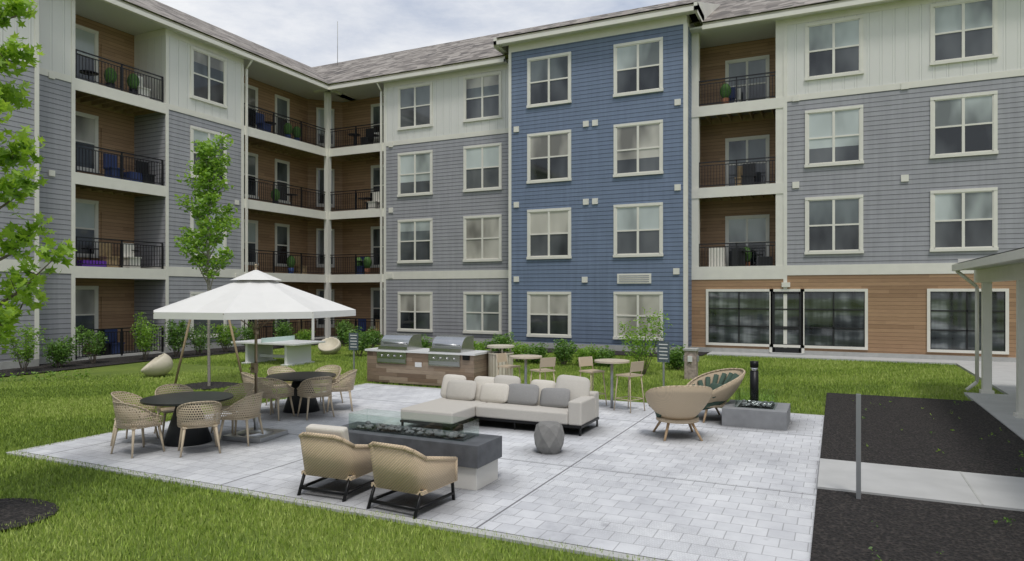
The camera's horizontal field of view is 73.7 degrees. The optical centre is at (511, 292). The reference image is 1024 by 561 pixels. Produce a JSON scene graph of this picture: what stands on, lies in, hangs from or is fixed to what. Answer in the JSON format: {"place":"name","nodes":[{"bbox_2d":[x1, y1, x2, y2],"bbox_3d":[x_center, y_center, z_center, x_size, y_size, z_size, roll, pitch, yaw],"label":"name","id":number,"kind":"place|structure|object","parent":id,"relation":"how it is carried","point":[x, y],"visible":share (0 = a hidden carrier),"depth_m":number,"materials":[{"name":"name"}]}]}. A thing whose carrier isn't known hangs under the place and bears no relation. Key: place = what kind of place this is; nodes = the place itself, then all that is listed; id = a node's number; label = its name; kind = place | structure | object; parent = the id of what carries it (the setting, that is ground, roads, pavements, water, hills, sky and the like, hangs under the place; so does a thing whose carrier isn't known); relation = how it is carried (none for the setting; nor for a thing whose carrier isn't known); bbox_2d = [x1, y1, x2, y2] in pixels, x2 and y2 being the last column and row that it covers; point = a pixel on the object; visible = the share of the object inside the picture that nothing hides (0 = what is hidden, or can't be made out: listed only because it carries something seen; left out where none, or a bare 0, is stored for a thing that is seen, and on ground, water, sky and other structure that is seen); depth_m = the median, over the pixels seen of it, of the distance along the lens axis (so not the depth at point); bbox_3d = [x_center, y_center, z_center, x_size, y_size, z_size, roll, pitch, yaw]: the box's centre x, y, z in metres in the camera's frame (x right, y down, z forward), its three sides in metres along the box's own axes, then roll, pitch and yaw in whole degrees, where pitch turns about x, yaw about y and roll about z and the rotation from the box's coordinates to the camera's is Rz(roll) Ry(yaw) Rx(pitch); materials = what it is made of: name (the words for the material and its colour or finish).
{"place":"outdoors","nodes":[
{"label":"outdoors","id":0,"kind":"place"},
{"bbox_2d":[5,383,823,560],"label":"patio paving","id":1,"kind":"structure","parent":0,"point":[621,481],"depth_m":8.75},
{"bbox_2d":[110,391,158,445],"bbox_3d":[-6.052,2.001,10.884,0.611,0.843,0.615,0,0,-6],"label":"dining chair","id":2,"kind":"object","parent":1,"relation":"on","point":[114,398],"visible":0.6,"depth_m":11.05,"materials":[{"name":"beige wicker"}]},
{"bbox_2d":[110,401,164,457],"bbox_3d":[-5.587,2.001,10.129,0.615,0.843,0.611,0,0,31],"label":"dining chair","id":3,"kind":"object","parent":1,"relation":"on","point":[133,423],"visible":0.96,"depth_m":9.93,"materials":[{"name":"beige wicker"}]},
{"bbox_2d":[154,384,193,435],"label":"dining chair","id":4,"kind":"object","parent":1,"relation":"on","point":[167,409],"visible":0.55,"depth_m":11.63,"materials":[{"name":"beige wicker"}]},
{"bbox_2d":[140,391,233,446],"bbox_3d":[-5.169,2.047,10.895,1.350,0.745,1.350,0,0,25],"label":"dining table","id":5,"kind":"object","parent":1,"relation":"on","point":[196,436],"visible":0.81,"depth_m":10.69,"materials":[{"name":"black"}]},
{"bbox_2d":[176,401,221,457],"bbox_3d":[-4.656,2.001,10.177,0.615,0.843,0.611,0,0,-29],"label":"dining chair","id":6,"kind":"object","parent":1,"relation":"on","point":[199,423],"visible":0.93,"depth_m":9.98,"materials":[{"name":"beige wicker"}]},
{"bbox_2d":[211,383,253,432],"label":"dining chair","id":7,"kind":"object","parent":1,"relation":"on","point":[251,385],"visible":0.52,"depth_m":11.92,"materials":[{"name":"beige wicker"}]},
{"bbox_2d":[217,391,263,445],"bbox_3d":[-4.263,2.001,10.873,0.611,0.843,0.615,0,0,5],"label":"dining chair","id":8,"kind":"object","parent":1,"relation":"on","point":[247,412],"visible":0.93,"depth_m":10.65,"materials":[{"name":"beige wicker"}]},
{"bbox_2d":[153,264,355,442],"bbox_3d":[-4.215,0.973,11.264,3.018,2.895,3.002,0,0,17],"label":"umbrella","id":9,"kind":"object","parent":1,"relation":"on","point":[255,294],"visible":0.94,"depth_m":10.50,"materials":[{"name":"white fabric"}]},
{"bbox_2d":[241,372,273,413],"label":"dining chair","id":10,"kind":"object","parent":1,"relation":"on","point":[246,378],"visible":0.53,"depth_m":13.38,"materials":[{"name":"beige wicker"}]},
{"bbox_2d":[258,377,294,420],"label":"dining chair","id":11,"kind":"object","parent":1,"relation":"on","point":[274,394],"visible":0.81,"depth_m":12.76,"materials":[{"name":"beige wicker"}]},
{"bbox_2d":[266,366,295,407],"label":"dining chair","id":12,"kind":"object","parent":1,"relation":"on","point":[270,371],"visible":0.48,"depth_m":14.62,"materials":[{"name":"beige wicker"}]},
{"bbox_2d":[266,371,335,413],"bbox_3d":[-4.248,2.047,13.789,1.350,0.745,1.350,0,0,25],"label":"dining table","id":13,"kind":"object","parent":1,"relation":"on","point":[296,378],"visible":0.65,"depth_m":13.60,"materials":[{"name":"black"}]},
{"bbox_2d":[297,376,334,419],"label":"dining chair","id":14,"kind":"object","parent":1,"relation":"on","point":[327,387],"visible":0.96,"depth_m":12.88,"materials":[{"name":"beige wicker"}]},
{"bbox_2d":[312,365,342,402],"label":"dining chair","id":15,"kind":"object","parent":1,"relation":"on","point":[338,373],"visible":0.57,"depth_m":14.81,"materials":[{"name":"beige wicker"}]},
{"bbox_2d":[297,424,373,501],"bbox_3d":[-2.082,2.000,8.236,0.747,0.871,0.817,0,0,22],"label":"rope chair","id":16,"kind":"object","parent":1,"relation":"on","point":[330,451],"visible":0.88,"depth_m":7.93,"materials":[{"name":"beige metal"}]},
{"bbox_2d":[327,369,356,411],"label":"dining chair","id":17,"kind":"object","parent":1,"relation":"on","point":[349,379],"visible":0.9,"depth_m":13.71,"materials":[{"name":"beige wicker"}]},
{"bbox_2d":[366,441,457,518],"bbox_3d":[-1.138,2.031,7.682,0.747,0.809,0.817,0,0,29],"label":"rope chair","id":18,"kind":"object","parent":1,"relation":"on","point":[400,468],"visible":0.95,"depth_m":7.40,"materials":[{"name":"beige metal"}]},
{"bbox_2d":[342,421,501,490],"bbox_3d":[-1.306,2.020,8.958,2.300,0.800,0.660,0,0,25],"label":"fire table","id":19,"kind":"object","parent":1,"relation":"on","point":[478,455],"visible":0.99,"depth_m":8.54,"materials":[{"name":"grey concrete"}]},
{"bbox_2d":[400,374,598,435],"bbox_3d":[-0.207,1.945,12.040,3.072,0.951,1.750,0,0,25],"label":"sectional sofa","id":20,"kind":"object","parent":1,"relation":"on","point":[569,401],"visible":0.98,"depth_m":12.05,"materials":[{"name":"fabric"}]},
{"bbox_2d":[496,353,520,383],"bbox_3d":[-0.070,1.900,15.392,0.462,1.043,0.459,0,0,34],"label":"bar stool","id":21,"kind":"object","parent":1,"relation":"on","point":[501,357],"visible":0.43,"depth_m":15.44,"materials":[{"name":"beige"}]},
{"bbox_2d":[509,354,541,383],"bbox_3d":[0.302,1.910,15.043,0.720,1.020,0.720,0,0,25],"label":"bar table","id":22,"kind":"object","parent":1,"relation":"on","point":[525,357],"visible":0.54,"depth_m":15.01,"materials":[{"name":"grey metal"}]},
{"bbox_2d":[530,357,555,383],"bbox_3d":[0.655,1.900,14.627,0.459,1.043,0.462,0,0,-31],"label":"bar stool","id":23,"kind":"object","parent":1,"relation":"on","point":[548,362],"visible":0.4,"depth_m":14.48,"materials":[{"name":"beige wood"}]},
{"bbox_2d":[534,421,564,453],"bbox_3d":[0.563,2.185,10.220,0.455,0.470,0.458,0,0,15],"label":"side table","id":24,"kind":"object","parent":1,"relation":"on","point":[549,437],"visible":0.93,"depth_m":10.06,"materials":[{"name":"grey concrete"}]},
{"bbox_2d":[578,356,606,404],"bbox_3d":[1.693,1.900,14.467,0.459,1.043,0.462,0,0,-35],"label":"bar stool","id":25,"kind":"object","parent":1,"relation":"on","point":[585,361],"visible":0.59,"depth_m":14.52,"materials":[{"name":"beige wood"}]},
{"bbox_2d":[594,359,629,407],"bbox_3d":[2.060,1.910,14.082,0.720,1.020,0.720,0,0,25],"label":"bar table","id":26,"kind":"object","parent":1,"relation":"on","point":[611,362],"visible":0.83,"depth_m":14.05,"materials":[{"name":"grey metal"}]},
{"bbox_2d":[614,361,644,412],"bbox_3d":[2.370,1.900,13.789,0.459,1.043,0.462,0,0,-40],"label":"bar stool","id":27,"kind":"object","parent":1,"relation":"on","point":[637,366],"visible":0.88,"depth_m":13.70,"materials":[{"name":"beige"}]},
{"bbox_2d":[645,385,712,440],"bbox_3d":[2.751,1.944,11.203,1.084,0.974,1.069,0,0,0],"label":"shell chair","id":28,"kind":"object","parent":1,"relation":"on","point":[679,404],"visible":0.99,"depth_m":10.96,"materials":[{"name":"wicker"}]},
{"bbox_2d":[686,368,745,422],"bbox_3d":[3.897,1.944,12.955,1.069,0.974,1.084,0,0,-15],"label":"shell chair","id":29,"kind":"object","parent":1,"relation":"on","point":[724,384],"visible":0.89,"depth_m":12.92,"materials":[{"name":"wicker"}]},
{"bbox_2d":[722,399,789,430],"bbox_3d":[4.475,2.110,12.488,1.080,0.620,1.080,0,0,25],"label":"fire pit","id":30,"kind":"object","parent":1,"relation":"on","point":[771,415],"visible":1,"depth_m":12.08,"materials":[{"name":"grey concrete"}]},
{"bbox_2d":[156,0,678,66],"label":"sky","id":31,"kind":"structure","parent":0,"point":[302,31],"materials":[{"name":"white"}]},
{"bbox_2d":[0,344,1002,560],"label":"lawn ground","id":32,"kind":"structure","parent":0,"point":[133,368],"depth_m":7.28,"materials":[{"name":"green plant"}]},
{"bbox_2d":[141,353,172,376],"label":"lounge chair","id":33,"kind":"object","parent":32,"relation":"on","point":[161,365],"visible":0.98,"depth_m":19.37,"materials":[{"name":"beige plastic"}]},
{"bbox_2d":[174,319,242,383],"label":"tree stakes","id":34,"kind":"object","parent":32,"relation":"on","point":[184,344],"visible":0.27,"depth_m":17.50,"materials":[{"name":"brown wood"}]},
{"bbox_2d":[231,335,324,366],"bbox_3d":[-7.939,1.965,23.224,2.740,0.910,1.585,0,0,24],"label":"ping pong table","id":35,"kind":"object","parent":32,"relation":"on","point":[296,352],"visible":0.91,"depth_m":23.05,"materials":[{"name":"white paint"}]},
{"bbox_2d":[294,329,311,339],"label":"shrub","id":36,"kind":"object","parent":32,"relation":"on","point":[304,335],"visible":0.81,"depth_m":30.26,"materials":[{"name":"green plant"}]},
{"bbox_2d":[318,337,340,354],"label":"lounge chair","id":37,"kind":"object","parent":32,"relation":"on","point":[331,345],"visible":0.98,"depth_m":26.42,"materials":[{"name":"beige"}]},
{"bbox_2d":[334,319,353,345],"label":"shrub","id":38,"kind":"object","parent":32,"relation":"on","point":[343,328],"visible":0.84,"depth_m":30.26,"materials":[{"name":"green plant"}]},
{"bbox_2d":[349,333,357,369],"bbox_3d":[-4.640,1.805,20.049,0.300,1.230,0.055,0,0,15],"label":"sign post","id":39,"kind":"object","parent":32,"relation":"on","point":[353,341],"visible":0.95,"depth_m":20.04,"materials":[{"name":"grey metal"}]},
{"bbox_2d":[342,326,376,356],"bbox_3d":[-5.826,1.826,25.674,1.111,1.198,1.319,0,0,44],"label":"shrub","id":40,"kind":"object","parent":32,"relation":"on","point":[362,346],"visible":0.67,"depth_m":25.64,"materials":[{"name":"green plant"}]},
{"bbox_2d":[366,326,382,347],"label":"shrub","id":41,"kind":"object","parent":32,"relation":"on","point":[376,334],"visible":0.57,"depth_m":29.68,"materials":[{"name":"green plant"}]},
{"bbox_2d":[411,333,431,347],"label":"shrub","id":42,"kind":"object","parent":32,"relation":"on","point":[425,344],"visible":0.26,"depth_m":25.06,"materials":[{"name":"green plant"}]},
{"bbox_2d":[365,333,489,386],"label":"grill island","id":43,"kind":"structure","parent":32,"relation":"on","point":[402,358],"depth_m":17.57,"materials":[{"name":"brown stone"}]},
{"bbox_2d":[474,341,485,350],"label":"shrub","id":44,"kind":"object","parent":32,"relation":"on","point":[477,346],"visible":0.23,"depth_m":24.32,"materials":[{"name":"green plant"}]},
{"bbox_2d":[484,331,514,351],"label":"shrub","id":45,"kind":"object","parent":32,"relation":"on","point":[502,340],"visible":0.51,"depth_m":23.73,"materials":[{"name":"green plant"}]},
{"bbox_2d":[487,344,513,376],"bbox_3d":[-0.287,1.885,17.418,0.700,1.070,0.700,0,0,25],"label":"litter bin","id":46,"kind":"object","parent":32,"relation":"on","point":[492,366],"visible":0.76,"depth_m":17.20,"materials":[{"name":"beige metal"}]},
{"bbox_2d":[0,0,1023,369],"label":"apartment block","id":47,"kind":"structure","parent":32,"relation":"on","point":[896,268],"depth_m":27.55,"materials":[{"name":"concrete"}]},
{"bbox_2d":[75,49,775,359],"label":"balcony railings","id":48,"kind":"object","parent":47,"relation":"attached to","point":[746,174],"visible":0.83,"depth_m":27.07,"materials":[{"name":"black metal"}]},
{"bbox_2d":[34,0,1008,358],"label":"windows and trim","id":49,"kind":"structure","parent":47,"relation":"attached to","point":[788,322],"depth_m":27.13,"materials":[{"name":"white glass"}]},
{"bbox_2d":[0,338,1023,560],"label":"mulch beds","id":50,"kind":"object","parent":32,"relation":"on","point":[896,431],"visible":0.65,"depth_m":9.09,"materials":[{"name":"black soil"}]},
{"bbox_2d":[6,322,47,370],"bbox_3d":[-14.701,1.672,20.601,1.048,1.506,1.025,0,0,25],"label":"shrub","id":51,"kind":"object","parent":50,"relation":"on","point":[27,352],"visible":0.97,"depth_m":20.58,"materials":[{"name":"green plant"}]},
{"bbox_2d":[0,0,77,354],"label":"maple tree","id":52,"kind":"object","parent":50,"relation":"on","point":[10,95],"visible":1,"depth_m":7.46,"materials":[{"name":"green plant"}]},
{"bbox_2d":[40,335,79,366],"bbox_3d":[-14.456,1.892,21.791,0.984,1.067,1.103,0,0,25],"label":"shrub","id":53,"kind":"object","parent":50,"relation":"on","point":[58,352],"visible":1,"depth_m":21.75,"materials":[{"name":"green plant"}]},
{"bbox_2d":[74,325,108,362],"bbox_3d":[-14.245,1.748,23.020,1.241,1.354,1.002,0,0,25],"label":"shrub","id":54,"kind":"object","parent":50,"relation":"on","point":[95,346],"visible":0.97,"depth_m":22.92,"materials":[{"name":"green plant"}]},
{"bbox_2d":[130,311,162,359],"bbox_3d":[-13.099,1.540,24.288,1.007,1.770,1.030,0,0,5],"label":"shrub","id":55,"kind":"object","parent":50,"relation":"on","point":[139,330],"visible":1,"depth_m":24.17,"materials":[{"name":"green plant"}]},
{"bbox_2d":[162,319,191,356],"bbox_3d":[-12.450,1.686,25.429,0.914,1.480,0.909,0,0,-9],"label":"shrub","id":56,"kind":"object","parent":50,"relation":"on","point":[174,334],"visible":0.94,"depth_m":25.28,"materials":[{"name":"green plant"}]},
{"bbox_2d":[183,323,215,354],"bbox_3d":[-12.041,1.770,26.169,1.087,1.310,1.262,0,0,-1],"label":"shrub","id":57,"kind":"object","parent":50,"relation":"on","point":[199,340],"visible":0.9,"depth_m":26.09,"materials":[{"name":"green plant"}]},
{"bbox_2d":[174,131,240,385],"bbox_3d":[-7.737,-0.846,17.342,1.535,6.533,1.713,0,0,-27],"label":"young tree","id":58,"kind":"object","parent":50,"relation":"on","point":[207,170],"visible":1,"depth_m":17.23,"materials":[{"name":"green plant"}]},
{"bbox_2d":[210,323,239,351],"bbox_3d":[-11.409,1.801,27.311,1.065,1.249,1.056,0,0,25],"label":"shrub","id":59,"kind":"object","parent":50,"relation":"on","point":[224,336],"visible":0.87,"depth_m":27.17,"materials":[{"name":"green plant"}]},
{"bbox_2d":[236,322,259,344],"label":"shrub","id":60,"kind":"object","parent":50,"relation":"on","point":[248,331],"visible":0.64,"depth_m":27.97,"materials":[{"name":"green plant"}]},
{"bbox_2d":[273,319,295,347],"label":"shrub","id":61,"kind":"object","parent":50,"relation":"on","point":[285,331],"visible":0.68,"depth_m":29.60,"materials":[{"name":"green plant"}]},
{"bbox_2d":[0,369,1023,560],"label":"groundcover plants","id":62,"kind":"object","parent":50,"relation":"on","point":[86,374],"visible":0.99,"depth_m":18.58,"materials":[{"name":"green plant"}]},
{"bbox_2d":[856,394,860,498],"bbox_3d":[3.986,1.795,7.856,0.050,1.250,0.050,0,0,25],"label":"post","id":63,"kind":"object","parent":50,"relation":"on","point":[858,446],"visible":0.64,"depth_m":7.83,"materials":[{"name":"grey metal"}]},
{"bbox_2d":[505,338,528,361],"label":"shrub","id":64,"kind":"object","parent":32,"relation":"on","point":[518,349],"visible":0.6,"depth_m":23.36,"materials":[{"name":"green plant"}]},
{"bbox_2d":[521,342,548,363],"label":"shrub","id":65,"kind":"object","parent":32,"relation":"on","point":[541,351],"visible":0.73,"depth_m":22.87,"materials":[{"name":"green plant"}]},
{"bbox_2d":[550,339,576,364],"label":"shrub","id":66,"kind":"object","parent":32,"relation":"on","point":[565,352],"visible":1,"depth_m":22.52,"materials":[{"name":"green plant"}]},
{"bbox_2d":[172,344,1003,415],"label":"lawn grass","id":67,"kind":"structure","parent":32,"relation":"on","point":[841,366],"depth_m":20.08,"materials":[{"name":"green plant"}]},
{"bbox_2d":[573,342,602,364],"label":"shrub","id":68,"kind":"object","parent":32,"relation":"on","point":[582,352],"visible":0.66,"depth_m":22.29,"materials":[{"name":"green plant"}]},
{"bbox_2d":[594,345,614,366],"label":"shrub","id":69,"kind":"object","parent":32,"relation":"on","point":[607,354],"visible":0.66,"depth_m":22.18,"materials":[{"name":"green plant"}]},
{"bbox_2d":[619,307,672,374],"bbox_3d":[3.813,1.426,20.006,1.505,2.001,1.673,0,0,-20],"label":"tree","id":70,"kind":"object","parent":32,"relation":"on","point":[640,349],"visible":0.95,"depth_m":19.82,"materials":[{"name":"green plant"}]},
{"bbox_2d":[657,341,669,385],"bbox_3d":[3.672,1.805,16.540,0.300,1.230,0.055,0,0,30],"label":"sign post","id":71,"kind":"object","parent":32,"relation":"on","point":[663,352],"visible":0.95,"depth_m":16.53,"materials":[{"name":"grey metal"}]},
{"bbox_2d":[665,344,689,369],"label":"shrub","id":72,"kind":"object","parent":32,"relation":"on","point":[676,361],"visible":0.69,"depth_m":21.02,"materials":[{"name":"green plant"}]},
{"bbox_2d":[683,348,698,379],"bbox_3d":[4.992,1.990,19.038,0.420,0.860,0.400,0,0,25],"label":"power pedestal","id":73,"kind":"object","parent":32,"relation":"on","point":[690,358],"visible":0.9,"depth_m":18.90,"materials":[{"name":"stone"}]},
{"bbox_2d":[750,361,758,400],"bbox_3d":[4.995,1.920,14.082,0.170,1.000,0.170,0,0,25],"label":"bollard light","id":74,"kind":"object","parent":32,"relation":"on","point":[754,382],"visible":0.88,"depth_m":14.01,"materials":[{"name":"black metal"}]},
{"bbox_2d":[952,247,1023,418],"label":"canopy pavilion","id":75,"kind":"structure","parent":32,"relation":"on","point":[1001,266],"depth_m":14.68,"materials":[{"name":"white paint"}]},
{"bbox_2d":[707,351,1023,511],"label":"walkway","id":76,"kind":"structure","parent":0,"point":[973,489],"depth_m":8.70,"materials":[{"name":"concrete"}]}
]}

